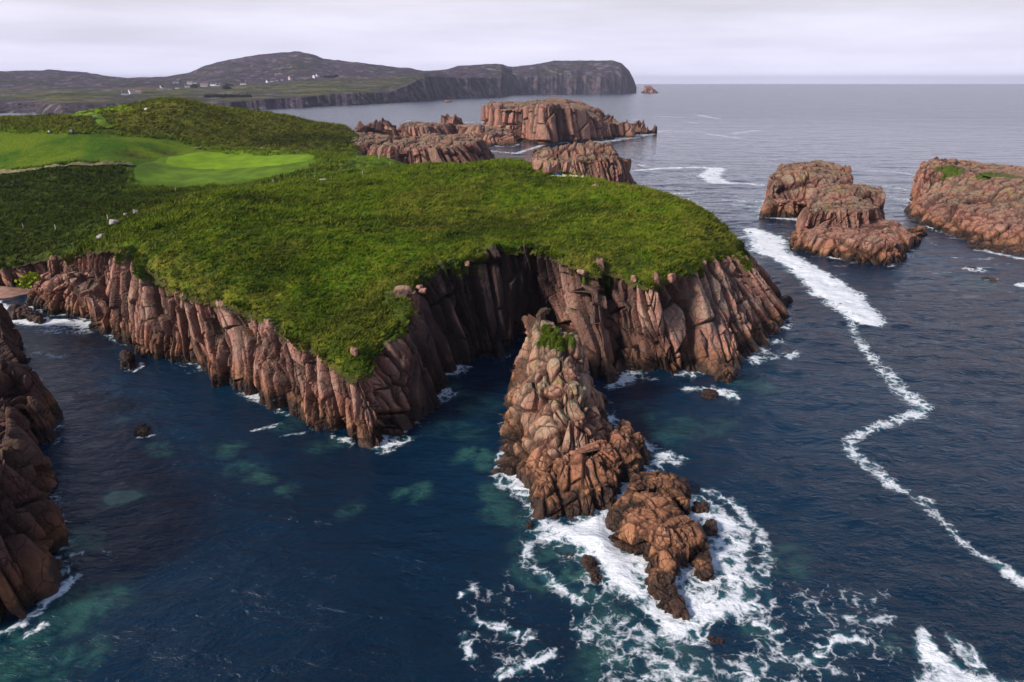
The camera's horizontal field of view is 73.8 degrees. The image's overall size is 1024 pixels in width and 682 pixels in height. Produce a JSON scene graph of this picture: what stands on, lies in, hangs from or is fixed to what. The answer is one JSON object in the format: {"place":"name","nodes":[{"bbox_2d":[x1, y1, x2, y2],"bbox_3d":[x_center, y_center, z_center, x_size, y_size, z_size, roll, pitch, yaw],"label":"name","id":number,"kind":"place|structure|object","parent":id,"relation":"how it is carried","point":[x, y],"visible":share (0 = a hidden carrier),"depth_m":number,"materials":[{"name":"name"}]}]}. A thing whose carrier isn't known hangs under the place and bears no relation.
{"place":"outdoors","nodes":[
{"label":"outdoors","id":0,"kind":"place"},
{"bbox_2d":[0,286,29,297],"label":"beach","id":1,"kind":"structure","parent":0,"point":[6,292],"depth_m":154.64,"materials":[{"name":"beige sand"}]},
{"bbox_2d":[0,160,132,173],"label":"path","id":2,"kind":"structure","parent":0,"point":[52,165],"depth_m":237.46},
{"bbox_2d":[25,271,110,334],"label":"rock spur","id":3,"kind":"structure","parent":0,"point":[73,294],"depth_m":138.66,"materials":[{"name":"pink stone"}]},
{"bbox_2d":[11,273,34,288],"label":"shrub","id":4,"kind":"object","parent":3,"relation":"on","point":[23,280],"visible":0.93,"depth_m":148.94,"materials":[{"name":"green plant"}]},
{"bbox_2d":[24,271,42,282],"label":"shrub","id":5,"kind":"object","parent":3,"relation":"on","point":[34,276],"visible":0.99,"depth_m":148.74,"materials":[{"name":"green plant"}]},
{"bbox_2d":[70,112,114,127],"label":"path","id":6,"kind":"structure","parent":0,"point":[102,120],"depth_m":299.99,"materials":[{"name":"green plant"}]},
{"bbox_2d":[193,146,298,150],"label":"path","id":7,"kind":"structure","parent":0,"point":[238,147],"depth_m":303.24,"materials":[{"name":"beige gravel"}]},
{"bbox_2d":[0,51,636,114],"bbox_3d":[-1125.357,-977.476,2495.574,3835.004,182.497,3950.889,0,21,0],"label":"hills","id":8,"kind":"structure","parent":0,"point":[47,91],"depth_m":2152.06,"materials":[{"name":"plant"}]},
{"bbox_2d":[121,91,128,94],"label":"cottage","id":9,"kind":"structure","parent":8,"relation":"on","point":[124,92],"depth_m":1403.63,"materials":[{"name":"paint"}]},
{"bbox_2d":[222,85,231,88],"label":"shelter trees","id":10,"kind":"object","parent":8,"relation":"on","point":[226,87],"visible":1,"depth_m":1756.79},
{"bbox_2d":[204,94,251,97],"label":"shelter trees","id":11,"kind":"object","parent":8,"relation":"on","point":[227,95],"visible":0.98,"depth_m":1339.94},
{"bbox_2d":[323,74,337,77],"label":"shelter trees","id":12,"kind":"object","parent":8,"relation":"on","point":[329,76],"visible":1,"depth_m":2190.92,"materials":[{"name":"plant"}]},
{"bbox_2d":[0,99,737,384],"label":"grass ground","id":13,"kind":"structure","parent":0,"point":[34,148],"depth_m":142.89,"materials":[{"name":"green plant"}]},
{"bbox_2d":[75,108,101,113],"bbox_3d":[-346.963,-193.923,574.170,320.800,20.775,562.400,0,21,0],"label":"tee","id":14,"kind":"object","parent":13,"relation":"on","point":[90,109],"visible":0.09,"depth_m":731.13,"materials":[{"name":"green plant"}]},
{"bbox_2d":[109,219,119,224],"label":"boulder","id":15,"kind":"object","parent":13,"relation":"on","point":[111,221],"visible":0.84,"depth_m":160.57,"materials":[{"name":"stone"}]},
{"bbox_2d":[108,105,132,110],"bbox_3d":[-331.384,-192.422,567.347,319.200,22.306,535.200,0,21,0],"label":"tee","id":16,"kind":"object","parent":13,"relation":"on","point":[121,106],"visible":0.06,"depth_m":321.40,"materials":[{"name":"green plant"}]},
{"bbox_2d":[133,148,327,183],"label":"fairway","id":17,"kind":"structure","parent":13,"relation":"on","point":[160,171],"depth_m":246.57,"materials":[{"name":"green plant"}]},
{"bbox_2d":[166,150,314,168],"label":"putting green","id":18,"kind":"object","parent":13,"relation":"on","point":[209,160],"visible":0.88,"depth_m":267.65,"materials":[{"name":"green plant"}]},
{"bbox_2d":[350,347,357,355],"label":"boulder","id":19,"kind":"object","parent":13,"relation":"on","point":[353,351],"visible":1,"depth_m":90.17,"materials":[{"name":"pink stone"}]},
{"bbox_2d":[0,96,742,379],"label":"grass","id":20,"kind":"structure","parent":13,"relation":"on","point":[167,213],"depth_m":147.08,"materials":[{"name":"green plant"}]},
{"bbox_2d":[532,158,542,170],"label":"boulder","id":21,"kind":"object","parent":13,"relation":"on","point":[537,163],"visible":0.78,"depth_m":185.93,"materials":[{"name":"pink stone"}]},
{"bbox_2d":[543,162,551,173],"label":"boulder","id":22,"kind":"object","parent":13,"relation":"on","point":[547,168],"visible":0.73,"depth_m":181.29,"materials":[{"name":"pink stone"}]},
{"bbox_2d":[552,164,558,172],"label":"boulder","id":23,"kind":"object","parent":13,"relation":"on","point":[555,168],"visible":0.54,"depth_m":184.04,"materials":[{"name":"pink stone"}]},
{"bbox_2d":[548,174,583,177],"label":"washed up netting","id":24,"kind":"object","parent":13,"relation":"on","point":[566,175],"visible":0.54,"depth_m":178.79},
{"bbox_2d":[563,161,570,173],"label":"boulder","id":25,"kind":"object","parent":13,"relation":"on","point":[567,166],"visible":0.99,"depth_m":186.83,"materials":[{"name":"pink stone"}]},
{"bbox_2d":[577,269,586,274],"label":"boulder","id":26,"kind":"object","parent":13,"relation":"on","point":[581,272],"visible":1,"depth_m":112.76,"materials":[{"name":"pink stone"}]},
{"bbox_2d":[596,258,603,270],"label":"boulder","id":27,"kind":"object","parent":13,"relation":"on","point":[599,261],"visible":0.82,"depth_m":114.35,"materials":[{"name":"pink stone"}]},
{"bbox_2d":[630,275,636,281],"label":"boulder","id":28,"kind":"object","parent":13,"relation":"on","point":[633,278],"visible":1,"depth_m":111.14,"materials":[{"name":"pink stone"}]},
{"bbox_2d":[654,272,658,284],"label":"boulder","id":29,"kind":"object","parent":13,"relation":"on","point":[656,277],"visible":0.94,"depth_m":110.66,"materials":[{"name":"pink stone"}]},
{"bbox_2d":[667,273,675,282],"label":"boulder","id":30,"kind":"object","parent":13,"relation":"on","point":[671,277],"visible":0.99,"depth_m":112.47,"materials":[{"name":"pink stone"}]},
{"bbox_2d":[352,132,392,153],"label":"rocky ridge","id":31,"kind":"structure","parent":0,"point":[364,142],"depth_m":396.94,"materials":[{"name":"stone"}]},
{"bbox_2d":[0,133,792,448],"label":"cliff","id":32,"kind":"structure","parent":0,"point":[710,321],"depth_m":114.51,"materials":[{"name":"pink stone"}]},
{"bbox_2d":[0,238,755,371],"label":"grass fringe","id":33,"kind":"object","parent":32,"relation":"on","point":[433,267],"depth_m":116.62,"materials":[{"name":"green plant"}]},
{"bbox_2d":[419,288,426,293],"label":"boulder","id":34,"kind":"object","parent":32,"relation":"on","point":[422,290],"visible":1,"depth_m":103.41,"materials":[{"name":"pink stone"}]},
{"bbox_2d":[367,133,494,163],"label":"rocky ridge","id":35,"kind":"structure","parent":0,"point":[438,147],"depth_m":349.72,"materials":[{"name":"stone"}]},
{"bbox_2d":[0,84,1023,681],"bbox_3d":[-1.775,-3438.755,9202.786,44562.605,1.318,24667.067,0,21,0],"label":"water","id":36,"kind":"structure","parent":0,"point":[844,452],"depth_m":79.53,"materials":[{"name":"blue liquid"}]},
{"bbox_2d":[6,304,46,323],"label":"boulder","id":37,"kind":"object","parent":36,"relation":"in","point":[18,311],"visible":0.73,"depth_m":138.47,"materials":[{"name":"stone"}]},
{"bbox_2d":[0,303,62,443],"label":"crag","id":38,"kind":"structure","parent":36,"relation":"on","point":[26,393],"depth_m":92.86,"materials":[{"name":"stone"}]},
{"bbox_2d":[0,379,68,620],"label":"crag","id":39,"kind":"structure","parent":36,"relation":"in","point":[34,534],"depth_m":66.15,"materials":[{"name":"stone"}]},
{"bbox_2d":[119,349,134,369],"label":"boulder","id":40,"kind":"object","parent":36,"relation":"in","point":[127,356],"visible":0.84,"depth_m":115.28,"materials":[{"name":"stone"}]},
{"bbox_2d":[133,423,150,437],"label":"boulder","id":41,"kind":"object","parent":36,"relation":"in","point":[142,430],"visible":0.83,"depth_m":93.02,"materials":[{"name":"stone"}]},
{"bbox_2d":[354,118,397,136],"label":"sea stack","id":42,"kind":"object","parent":36,"relation":"in","point":[383,126],"visible":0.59,"depth_m":582.23,"materials":[{"name":"stone"}]},
{"bbox_2d":[397,113,463,136],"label":"sea stack","id":43,"kind":"object","parent":36,"relation":"in","point":[447,124],"visible":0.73,"depth_m":581.47,"materials":[{"name":"stone"}]},
{"bbox_2d":[454,124,518,146],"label":"reef","id":44,"kind":"object","parent":36,"relation":"in","point":[494,136],"visible":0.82,"depth_m":542.32,"materials":[{"name":"stone"}]},
{"bbox_2d":[526,520,532,529],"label":"boulder","id":45,"kind":"object","parent":36,"relation":"in","point":[529,524],"visible":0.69,"depth_m":73.64,"materials":[{"name":"stone"}]},
{"bbox_2d":[480,97,656,144],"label":"rocky island","id":46,"kind":"structure","parent":36,"relation":"in","point":[548,120],"depth_m":571.76,"materials":[{"name":"stone"}]},
{"bbox_2d":[562,552,574,557],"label":"boulder","id":47,"kind":"object","parent":36,"relation":"in","point":[566,555],"visible":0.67,"depth_m":68.90,"materials":[{"name":"stone"}]},
{"bbox_2d":[490,307,651,521],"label":"sea stack","id":48,"kind":"object","parent":36,"relation":"in","point":[552,464],"visible":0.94,"depth_m":84.33,"materials":[{"name":"stone"}]},
{"bbox_2d":[530,140,636,184],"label":"sea stack","id":49,"kind":"object","parent":36,"relation":"in","point":[593,159],"visible":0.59,"depth_m":284.69,"materials":[{"name":"stone"}]},
{"bbox_2d":[581,554,601,585],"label":"boulder","id":50,"kind":"object","parent":36,"relation":"in","point":[590,563],"visible":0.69,"depth_m":66.68,"materials":[{"name":"stone"}]},
{"bbox_2d":[641,85,657,92],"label":"sea stack","id":51,"kind":"object","parent":36,"relation":"in","point":[648,89],"visible":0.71,"depth_m":3083.06,"materials":[{"name":"stone"}]},
{"bbox_2d":[605,491,709,600],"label":"surf rock","id":52,"kind":"object","parent":36,"relation":"in","point":[633,524],"visible":0.85,"depth_m":69.24,"materials":[{"name":"stone"}]},
{"bbox_2d":[623,470,691,514],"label":"surf rock","id":53,"kind":"object","parent":36,"relation":"in","point":[678,489],"visible":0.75,"depth_m":77.95,"materials":[{"name":"stone"}]},
{"bbox_2d":[644,561,689,620],"bbox_3d":[14.402,23.310,64.677,3.719,2.578,8.666,0,21,0],"label":"surf rock","id":54,"kind":"object","parent":36,"relation":"in","point":[672,602],"visible":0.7,"depth_m":62.97,"materials":[{"name":"stone"}]},
{"bbox_2d":[691,500,709,513],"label":"boulder","id":55,"kind":"object","parent":36,"relation":"in","point":[697,507],"visible":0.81,"depth_m":76.18,"materials":[{"name":"stone"}]},
{"bbox_2d":[690,549,714,581],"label":"surf rock","id":56,"kind":"object","parent":36,"relation":"in","point":[701,563],"visible":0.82,"depth_m":66.24,"materials":[{"name":"stone"}]},
{"bbox_2d":[700,388,718,399],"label":"boulder","id":57,"kind":"object","parent":36,"relation":"in","point":[710,394],"visible":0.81,"depth_m":104.33,"materials":[{"name":"stone"}]},
{"bbox_2d":[702,518,717,536],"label":"boulder","id":58,"kind":"object","parent":36,"relation":"in","point":[710,529],"visible":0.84,"depth_m":72.63,"materials":[{"name":"stone"}]},
{"bbox_2d":[707,636,723,643],"bbox_3d":[17.506,26.211,59.074,1.671,1.175,1.351,0,21,0],"label":"boulder","id":59,"kind":"object","parent":36,"relation":"in","point":[715,641],"visible":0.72,"depth_m":58.84,"materials":[{"name":"stone"}]},
{"bbox_2d":[713,363,737,383],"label":"boulder","id":60,"kind":"object","parent":36,"relation":"in","point":[727,373],"visible":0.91,"depth_m":109.31,"materials":[{"name":"stone"}]},
{"bbox_2d":[788,231,798,248],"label":"boulder","id":61,"kind":"object","parent":36,"relation":"in","point":[793,239],"visible":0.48,"depth_m":200.59,"materials":[{"name":"stone"}]},
{"bbox_2d":[759,160,853,217],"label":"sea stack","id":62,"kind":"object","parent":36,"relation":"in","point":[788,184],"visible":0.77,"depth_m":257.11,"materials":[{"name":"stone"}]},
{"bbox_2d":[795,182,884,236],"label":"sea stack","id":63,"kind":"object","parent":36,"relation":"in","point":[852,205],"visible":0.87,"depth_m":207.68,"materials":[{"name":"stone"}]},
{"bbox_2d":[793,219,927,265],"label":"sea stack","id":64,"kind":"object","parent":36,"relation":"in","point":[885,242],"visible":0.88,"depth_m":187.70,"materials":[{"name":"stone"}]},
{"bbox_2d":[904,156,1023,256],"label":"rocky island","id":65,"kind":"structure","parent":36,"relation":"in","point":[978,205],"depth_m":228.66,"materials":[{"name":"stone"}]},
{"bbox_2d":[981,276,997,281],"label":"boulder","id":66,"kind":"object","parent":36,"relation":"in","point":[993,279],"visible":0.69,"depth_m":166.27,"materials":[{"name":"stone"}]},
{"bbox_2d":[0,0,1023,83],"label":"sky","id":67,"kind":"structure","parent":0,"point":[658,41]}
]}

